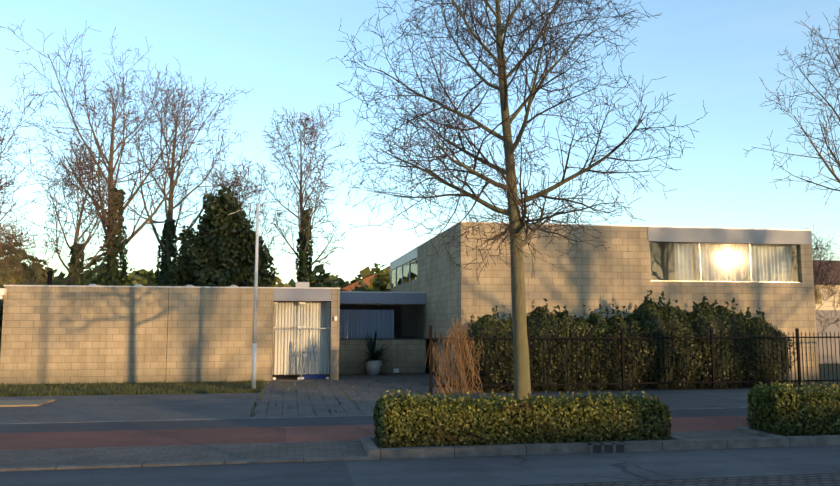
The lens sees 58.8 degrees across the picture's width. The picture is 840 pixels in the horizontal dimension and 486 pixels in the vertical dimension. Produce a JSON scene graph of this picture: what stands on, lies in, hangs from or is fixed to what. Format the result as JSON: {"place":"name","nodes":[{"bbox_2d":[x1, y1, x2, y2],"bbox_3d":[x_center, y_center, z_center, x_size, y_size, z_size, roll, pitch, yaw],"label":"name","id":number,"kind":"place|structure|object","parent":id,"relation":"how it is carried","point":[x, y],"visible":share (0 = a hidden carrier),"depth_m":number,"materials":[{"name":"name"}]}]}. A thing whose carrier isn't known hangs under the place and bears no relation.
{"place":"outdoors","nodes":[
{"label":"outdoors","id":0,"kind":"place"},
{"bbox_2d":[0,393,258,422],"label":"sidewalk","id":1,"kind":"structure","parent":0,"point":[139,407],"depth_m":15.29,"materials":[{"name":"grey concrete"}]},
{"bbox_2d":[0,399,54,406],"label":"loose boards","id":2,"kind":"object","parent":1,"relation":"on","point":[12,403],"visible":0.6,"depth_m":15.90,"materials":[{"name":"brown"}]},
{"bbox_2d":[0,379,264,396],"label":"lawn","id":3,"kind":"structure","parent":0,"point":[143,387],"depth_m":20.07,"materials":[{"name":"green plant"}]},
{"bbox_2d":[0,286,273,384],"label":"wing wall","id":4,"kind":"structure","parent":3,"relation":"on","point":[62,335],"depth_m":21.73,"materials":[{"name":"concrete"}]},
{"bbox_2d":[47,270,248,286],"bbox_3d":[-8.316,1.151,22.970,5.941,0.530,0.191,1,-6,-11],"label":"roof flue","id":5,"kind":"object","parent":4,"relation":"on","point":[50,273],"visible":0.77,"depth_m":22.39,"materials":[{"name":"black metal"}]},
{"bbox_2d":[165,295,168,380],"bbox_3d":[-7.418,2.694,21.896,0.015,2.770,0.013,1,-6,-10],"label":"wall joint","id":6,"kind":"object","parent":4,"relation":"attached to","point":[167,333],"depth_m":21.90,"materials":[{"name":"grey concrete"}]},
{"bbox_2d":[89,282,308,286],"bbox_3d":[-6.727,1.290,22.960,6.626,0.250,0.645,2,-6,-14],"label":"skylight","id":7,"kind":"object","parent":4,"relation":"on","point":[302,284],"visible":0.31,"depth_m":23.59,"materials":[{"name":"grey"}]},
{"bbox_2d":[4,285,425,292],"bbox_3d":[-6.374,1.806,26.760,12.740,0.045,9.020,1,-6,-10],"label":"roof coping","id":8,"kind":"object","parent":4,"relation":"on","point":[208,287],"visible":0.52,"depth_m":22.18,"materials":[{"name":"silver metal"}]},
{"bbox_2d":[273,301,329,375],"bbox_3d":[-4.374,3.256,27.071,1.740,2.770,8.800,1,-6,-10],"label":"frame","id":9,"kind":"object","parent":4,"relation":"attached to","point":[296,301],"depth_m":23.38,"materials":[{"name":"silver metal"}]},
{"bbox_2d":[273,288,330,300],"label":"gate lintel","id":10,"kind":"structure","parent":4,"relation":"attached to","point":[302,294],"depth_m":22.69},
{"bbox_2d":[229,203,258,388],"bbox_3d":[-4.730,1.379,19.796,0.837,4.930,0.105,1,-6,-10],"label":"lamp post","id":11,"kind":"object","parent":3,"relation":"on","point":[255,311],"visible":0.92,"depth_m":19.80,"materials":[{"name":"grey metal"}]},
{"bbox_2d":[0,440,366,466],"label":"sidewalk","id":12,"kind":"structure","parent":0,"point":[72,456],"depth_m":10.02,"materials":[{"name":"grey concrete"}]},
{"bbox_2d":[0,242,390,299],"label":"trees","id":13,"kind":"object","parent":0,"point":[143,277],"depth_m":57.70,"materials":[{"name":"green plant"}]},
{"bbox_2d":[272,302,329,374],"bbox_3d":[-3.661,2.934,23.044,1.720,2.220,0.096,1,-6,-10],"label":"door curtain","id":14,"kind":"object","parent":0,"point":[284,341],"depth_m":23.04,"materials":[{"name":"white fabric"}]},
{"bbox_2d":[340,268,389,290],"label":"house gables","id":15,"kind":"object","parent":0,"point":[366,280],"depth_m":54.05,"materials":[{"name":"orange tile"}]},
{"bbox_2d":[339,309,393,337],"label":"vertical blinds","id":16,"kind":"object","parent":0,"point":[358,319],"depth_m":26.03,"materials":[{"name":"fabric"}]},
{"bbox_2d":[249,373,492,417],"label":"paving tiles","id":17,"kind":"object","parent":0,"point":[330,394],"depth_m":18.05,"materials":[{"name":"concrete"}]},
{"bbox_2d":[0,288,398,372],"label":"white wall fixtures","id":18,"kind":"object","parent":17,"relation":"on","point":[3,291],"depth_m":21.18,"materials":[{"name":"white paint"}]},
{"bbox_2d":[272,375,329,380],"bbox_3d":[-3.765,4.279,23.492,1.740,0.062,2.200,1,-6,-10],"label":"doorstep","id":19,"kind":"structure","parent":17,"relation":"on","point":[290,378],"depth_m":22.80,"materials":[{"name":"concrete"}]},
{"bbox_2d":[273,302,328,379],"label":"glass door leaves","id":20,"kind":"object","parent":19,"relation":"on","point":[302,338],"visible":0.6,"depth_m":22.80,"materials":[{"name":"clear glass"}]},
{"bbox_2d":[273,304,329,378],"bbox_3d":[-3.616,2.976,22.782,1.720,2.340,0.080,1,-6,-10],"label":"door rail and locks","id":21,"kind":"object","parent":20,"relation":"attached to","point":[301,344],"visible":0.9,"depth_m":22.73,"materials":[{"name":"silver metal"}]},
{"bbox_2d":[273,302,329,379],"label":"door patch fittings","id":22,"kind":"object","parent":20,"relation":"attached to","point":[328,303],"depth_m":22.80,"materials":[{"name":"silver metal"}]},
{"bbox_2d":[302,374,324,378],"bbox_3d":[-3.321,4.122,23.292,0.700,0.208,0.380,1,-6,-10],"label":"blue tarp bundle","id":23,"kind":"object","parent":19,"relation":"on","point":[313,376],"depth_m":23.10,"materials":[{"name":"blue"}]},
{"bbox_2d":[326,289,339,379],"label":"gate pillar","id":24,"kind":"structure","parent":17,"relation":"on","point":[333,374],"depth_m":22.75,"materials":[{"name":"concrete"}]},
{"bbox_2d":[263,373,449,408],"bbox_3d":[-1.446,3.889,20.197,5.434,0.073,10.785,1,-6,-10],"label":"joint","id":25,"kind":"object","parent":17,"relation":"on","point":[368,379],"visible":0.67,"depth_m":23.92,"materials":[{"name":"brown"}]},
{"bbox_2d":[250,378,478,416],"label":"paving weeds","id":26,"kind":"object","parent":17,"relation":"on","point":[255,404],"visible":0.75,"depth_m":18.07,"materials":[{"name":"green plant"}]},
{"bbox_2d":[365,360,381,374],"bbox_3d":[-1.563,4.190,25.068,0.600,0.480,0.600,1,-6,-10],"label":"plant pot","id":27,"kind":"object","parent":17,"relation":"on","point":[373,367],"visible":0.85,"depth_m":24.86,"materials":[{"name":"grey ceramic"}]},
{"bbox_2d":[351,331,398,366],"bbox_3d":[-1.617,3.607,25.150,2.019,1.517,1.831,1,-6,-10],"label":"yucca plant","id":28,"kind":"object","parent":27,"relation":"in","point":[371,346],"visible":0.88,"depth_m":25.00,"materials":[{"name":"green plant"}]},
{"bbox_2d":[340,304,416,338],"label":"window","id":29,"kind":"structure","parent":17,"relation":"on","point":[410,331],"depth_m":27.76,"materials":[{"name":"black glass"}]},
{"bbox_2d":[340,303,420,305],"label":"soffit","id":30,"kind":"structure","parent":29,"relation":"attached to","point":[378,304],"depth_m":25.84,"materials":[{"name":"brown"}]},
{"bbox_2d":[340,292,425,303],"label":"roof fascia","id":31,"kind":"structure","parent":29,"relation":"attached to","point":[380,298],"depth_m":25.90,"materials":[{"name":"grey metal"}]},
{"bbox_2d":[426,316,483,393],"bbox_3d":[0.864,2.759,18.398,1.493,1.892,0.264,1,-6,-10],"label":"shrub","id":32,"kind":"object","parent":17,"relation":"on","point":[462,374],"visible":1,"depth_m":18.39,"materials":[{"name":"brown"}]},
{"bbox_2d":[0,416,749,449],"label":"red cycle path","id":33,"kind":"structure","parent":0,"point":[83,439],"depth_m":11.45,"materials":[{"name":"red asphalt"}]},
{"bbox_2d":[0,408,752,432],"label":"path","id":34,"kind":"structure","parent":0,"point":[158,425],"depth_m":12.84,"materials":[{"name":"red brick"}]},
{"bbox_2d":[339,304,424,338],"bbox_3d":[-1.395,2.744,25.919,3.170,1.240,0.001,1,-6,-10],"label":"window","id":35,"kind":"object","parent":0,"point":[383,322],"visible":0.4,"depth_m":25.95,"materials":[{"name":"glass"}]},
{"bbox_2d":[339,340,425,373],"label":"low wall","id":36,"kind":"structure","parent":0,"point":[411,358],"depth_m":25.75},
{"bbox_2d":[339,339,425,339],"bbox_3d":[-1.401,3.344,25.889,3.190,0.040,0.310,1,-6,-10],"label":"link window sill","id":37,"kind":"structure","parent":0,"point":[383,339],"depth_m":25.77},
{"bbox_2d":[0,445,839,485],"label":"asphalt road","id":38,"kind":"structure","parent":0,"point":[509,470],"depth_m":9.09,"materials":[{"name":"grey asphalt"}]},
{"bbox_2d":[0,0,839,283],"label":"sky","id":39,"kind":"structure","parent":0,"point":[715,52],"materials":[{"name":"blue"}]},
{"bbox_2d":[426,370,457,382],"bbox_3d":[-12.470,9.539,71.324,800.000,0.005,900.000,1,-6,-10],"label":"ground","id":40,"kind":"structure","parent":0,"point":[427,371],"depth_m":27.03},
{"bbox_2d":[0,300,3,337],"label":"dark shrubs","id":41,"kind":"object","parent":40,"relation":"on","point":[1,314],"depth_m":26.31,"materials":[{"name":"green plant"}]},
{"bbox_2d":[0,125,20,235],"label":"tree","id":42,"kind":"object","parent":40,"relation":"on","point":[7,187],"depth_m":45.53,"materials":[{"name":"plant"}]},
{"bbox_2d":[0,72,67,234],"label":"tree","id":43,"kind":"object","parent":40,"relation":"on","point":[1,142],"depth_m":36.60,"materials":[{"name":"brown plant"}]},
{"bbox_2d":[18,136,133,284],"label":"tree","id":44,"kind":"object","parent":40,"relation":"on","point":[78,176],"depth_m":41.04,"materials":[{"name":"brown plant"}]},
{"bbox_2d":[67,243,84,284],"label":"ivy tree","id":45,"kind":"object","parent":40,"relation":"on","point":[73,251],"visible":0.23,"depth_m":40.33,"materials":[{"name":"green plant"}]},
{"bbox_2d":[0,19,220,285],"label":"tree","id":46,"kind":"object","parent":40,"relation":"on","point":[117,132],"depth_m":44.21,"materials":[{"name":"brown plant"}]},
{"bbox_2d":[97,188,128,285],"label":"ivy tree","id":47,"kind":"object","parent":40,"relation":"on","point":[117,279],"visible":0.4,"depth_m":43.05,"materials":[{"name":"green plant"}]},
{"bbox_2d":[155,219,178,285],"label":"ivy tree","id":48,"kind":"object","parent":40,"relation":"on","point":[162,263],"visible":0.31,"depth_m":45.00,"materials":[{"name":"green plant"}]},
{"bbox_2d":[92,59,253,285],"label":"tree","id":49,"kind":"object","parent":40,"relation":"on","point":[170,119],"depth_m":45.28,"materials":[{"name":"brown plant"}]},
{"bbox_2d":[0,456,368,471],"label":"lowered kerb","id":50,"kind":"object","parent":40,"relation":"on","point":[159,464],"visible":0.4,"depth_m":9.43,"materials":[{"name":"concrete"}]},
{"bbox_2d":[65,262,372,286],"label":"background trees","id":51,"kind":"object","parent":40,"relation":"on","point":[321,277],"visible":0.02,"depth_m":101.52,"materials":[{"name":"green plant"}]},
{"bbox_2d":[169,186,278,286],"bbox_3d":[-10.475,0.979,40.129,5.890,8.195,4.361,4,-8,-36],"label":"evergreen tree","id":52,"kind":"object","parent":40,"relation":"on","point":[233,262],"depth_m":39.15,"materials":[{"name":"green plant"}]},
{"bbox_2d":[193,148,285,266],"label":"tree","id":53,"kind":"object","parent":40,"relation":"on","point":[232,185],"depth_m":41.39,"materials":[{"name":"brown plant"}]},
{"bbox_2d":[244,103,347,277],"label":"tree","id":54,"kind":"object","parent":40,"relation":"on","point":[314,134],"depth_m":44.74,"materials":[{"name":"brown plant"}]},
{"bbox_2d":[295,209,312,286],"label":"ivy tree","id":55,"kind":"object","parent":40,"relation":"on","point":[307,262],"visible":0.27,"depth_m":44.50,"materials":[{"name":"green plant"}]},
{"bbox_2d":[0,407,746,423],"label":"kerb band","id":56,"kind":"object","parent":40,"relation":"on","point":[268,417],"visible":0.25,"depth_m":13.48,"materials":[{"name":"concrete"}]},
{"bbox_2d":[391,279,436,369],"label":"wall","id":57,"kind":"structure","parent":40,"relation":"on","point":[410,286],"depth_m":28.64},
{"bbox_2d":[390,248,416,287],"bbox_3d":[4.673,1.257,32.609,11.040,1.140,7.570,1,-6,-10],"label":"window frame","id":58,"kind":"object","parent":57,"relation":"on","point":[406,258],"depth_m":31.32,"materials":[{"name":"white metal"}]},
{"bbox_2d":[391,258,416,287],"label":"window","id":59,"kind":"structure","parent":57,"relation":"on","point":[396,276],"depth_m":31.19,"materials":[{"name":"clear glass"}]},
{"bbox_2d":[360,434,685,455],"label":"soil","id":60,"kind":"structure","parent":40,"relation":"on","point":[367,442],"depth_m":10.63,"materials":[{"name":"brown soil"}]},
{"bbox_2d":[368,435,839,459],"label":"raised kerb","id":61,"kind":"object","parent":40,"relation":"on","point":[539,448],"visible":0.4,"depth_m":10.32,"materials":[{"name":"concrete"}]},
{"bbox_2d":[585,441,627,452],"bbox_3d":[2.611,2.859,10.439,0.570,0.127,0.180,1,-6,-10],"label":"storm drain","id":62,"kind":"object","parent":40,"relation":"on","point":[613,443],"visible":0.48,"depth_m":10.37,"materials":[{"name":"concrete"}]},
{"bbox_2d":[593,444,623,452],"bbox_3d":[2.616,2.865,10.439,0.500,0.105,0.160,1,-6,-10],"label":"drain opening","id":63,"kind":"object","parent":62,"relation":"in","point":[607,448],"visible":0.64,"depth_m":10.36,"materials":[{"name":"grey"}]},
{"bbox_2d":[481,381,839,393],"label":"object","id":64,"kind":"object","parent":40,"relation":"on","point":[668,389],"depth_m":19.52,"materials":[{"name":"brown"}]},
{"bbox_2d":[417,223,818,383],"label":"block walls","id":65,"kind":"structure","parent":64,"relation":"on","point":[618,273],"depth_m":21.71,"materials":[{"name":"concrete"}]},
{"bbox_2d":[436,340,458,380],"bbox_3d":[0.990,3.656,23.486,0.110,1.200,4.600,1,-6,-10],"label":"plinth curtain","id":66,"kind":"object","parent":65,"relation":"attached to","point":[442,347],"depth_m":24.45,"materials":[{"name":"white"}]},
{"bbox_2d":[674,244,692,280],"bbox_3d":[7.985,0.605,22.526,0.570,1.120,0.098,1,-6,-10],"label":"curtain","id":67,"kind":"object","parent":65,"relation":"attached to","point":[687,259],"depth_m":22.53,"materials":[{"name":"white fabric"}]},
{"bbox_2d":[650,242,767,280],"bbox_3d":[6.276,1.498,23.485,10.430,3.090,0.100,1,-6,-10],"label":"window frame","id":68,"kind":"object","parent":65,"relation":"attached to","point":[669,268],"depth_m":23.82,"materials":[{"name":"grey"}]},
{"bbox_2d":[695,245,743,280],"bbox_3d":[9.142,0.627,22.729,1.560,1.120,0.108,1,-6,-10],"label":"curtain","id":69,"kind":"object","parent":65,"relation":"hanging from","point":[710,262],"depth_m":22.73,"materials":[{"name":"white fabric"}]},
{"bbox_2d":[651,243,800,282],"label":"window mullions","id":70,"kind":"object","parent":65,"relation":"attached to","point":[728,281],"depth_m":22.34,"materials":[{"name":"silver metal"}]},
{"bbox_2d":[650,242,798,281],"bbox_3d":[9.183,0.587,22.415,4.926,1.170,0.001,1,-6,-10],"label":"window glass","id":71,"kind":"object","parent":70,"relation":"in","point":[724,260],"visible":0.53,"depth_m":22.42,"materials":[{"name":"clear glass"}]},
{"bbox_2d":[648,227,811,244],"bbox_3d":[9.338,-0.196,22.569,5.380,0.420,0.320,1,-6,-10],"label":"fascia panel","id":72,"kind":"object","parent":65,"relation":"attached to","point":[717,236],"depth_m":22.40,"materials":[{"name":"silver metal"}]},
{"bbox_2d":[744,246,792,281],"bbox_3d":[10.757,0.657,23.014,1.580,1.120,0.111,1,-6,-10],"label":"curtain","id":73,"kind":"object","parent":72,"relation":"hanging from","point":[768,253],"depth_m":23.02,"materials":[{"name":"white fabric"}]},
{"bbox_2d":[447,290,796,391],"bbox_3d":[5.639,2.605,20.216,9.861,2.664,2.248,1,-6,-10],"label":"yew hedge","id":74,"kind":"object","parent":64,"relation":"on","point":[584,321],"depth_m":19.64,"materials":[{"name":"green plant"}]},
{"bbox_2d":[429,326,839,393],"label":"iron fence","id":75,"kind":"object","parent":64,"relation":"on","point":[711,337],"visible":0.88,"depth_m":19.30,"materials":[{"name":"black metal"}]},
{"bbox_2d":[735,427,780,436],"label":"curb","id":76,"kind":"structure","parent":40,"relation":"on","point":[753,431],"depth_m":11.54,"materials":[{"name":"concrete"}]},
{"bbox_2d":[814,285,839,309],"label":"house walls","id":77,"kind":"structure","parent":40,"relation":"on","point":[829,304],"depth_m":72.91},
{"bbox_2d":[813,260,839,284],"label":"house roof","id":78,"kind":"structure","parent":77,"relation":"on","point":[836,268],"depth_m":75.74,"materials":[{"name":"brown tile"}]},
{"bbox_2d":[815,292,839,303],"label":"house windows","id":79,"kind":"structure","parent":77,"relation":"in","point":[820,299],"depth_m":72.70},
{"bbox_2d":[432,339,458,379],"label":"plinth glazing","id":80,"kind":"structure","parent":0,"point":[441,356],"depth_m":24.20,"materials":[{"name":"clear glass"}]},
{"bbox_2d":[328,0,707,404],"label":"tree","id":81,"kind":"object","parent":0,"point":[448,125],"depth_m":10.90,"materials":[{"name":"brown plant"}]},
{"bbox_2d":[372,439,673,447],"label":"soil bed","id":82,"kind":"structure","parent":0,"point":[376,444],"depth_m":10.45,"materials":[{"name":"brown soil"}]},
{"bbox_2d":[373,389,671,447],"bbox_3d":[1.506,2.515,10.899,4.350,0.786,0.828,1,-6,-10],"label":"box hedge","id":83,"kind":"object","parent":82,"relation":"on","point":[422,404],"depth_m":10.56,"materials":[{"name":"green plant"}]},
{"bbox_2d":[489,389,763,408],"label":"sidewalk","id":84,"kind":"structure","parent":0,"point":[674,399],"depth_m":17.62,"materials":[{"name":"grey concrete"}]},
{"bbox_2d":[511,473,839,485],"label":"strip","id":85,"kind":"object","parent":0,"point":[826,479],"depth_m":8.38,"materials":[{"name":"grey concrete"}]},
{"bbox_2d":[671,430,760,438],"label":"pavement","id":86,"kind":"structure","parent":0,"point":[711,434],"depth_m":11.56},
{"bbox_2d":[744,8,839,203],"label":"tree","id":87,"kind":"object","parent":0,"point":[834,116],"depth_m":38.04,"materials":[{"name":"brown plant"}]},
{"bbox_2d":[746,380,839,435],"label":"box hedge","id":88,"kind":"object","parent":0,"point":[806,392],"depth_m":11.36,"materials":[{"name":"green plant"}]},
{"bbox_2d":[818,363,839,379],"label":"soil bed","id":89,"kind":"object","parent":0,"point":[831,377],"depth_m":26.92,"materials":[{"name":"soil"}]},
{"bbox_2d":[799,224,839,344],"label":"young tree","id":90,"kind":"object","parent":89,"relation":"on","point":[817,248],"depth_m":23.88,"materials":[{"name":"plant"}]},
{"bbox_2d":[815,310,839,363],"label":"shed walls","id":91,"kind":"structure","parent":89,"relation":"on","point":[831,328],"depth_m":32.34,"materials":[{"name":"grey"}]},
{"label":"block slabs","id":92,"kind":"object","parent":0,"visible":0},
{"bbox_2d":[390,221,811,263],"bbox_3d":[5.304,0.291,29.154,11.070,0.035,14.720,1,-6,-10],"label":"roof coping","id":93,"kind":"object","parent":92,"relation":"on","point":[615,225],"visible":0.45,"depth_m":22.19,"materials":[{"name":"silver metal"}]},
{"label":"lawn","id":94,"kind":"structure","parent":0},
{"bbox_2d":[0,221,14,287],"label":"tree","id":95,"kind":"object","parent":94,"relation":"on","point":[0,257],"visible":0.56,"depth_m":24.64,"materials":[{"name":"brown plant"}]},
{"bbox_2d":[0,211,77,332],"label":"bare shrub","id":96,"kind":"object","parent":94,"relation":"on","point":[4,243],"depth_m":25.66,"materials":[{"name":"plant"}]}
]}

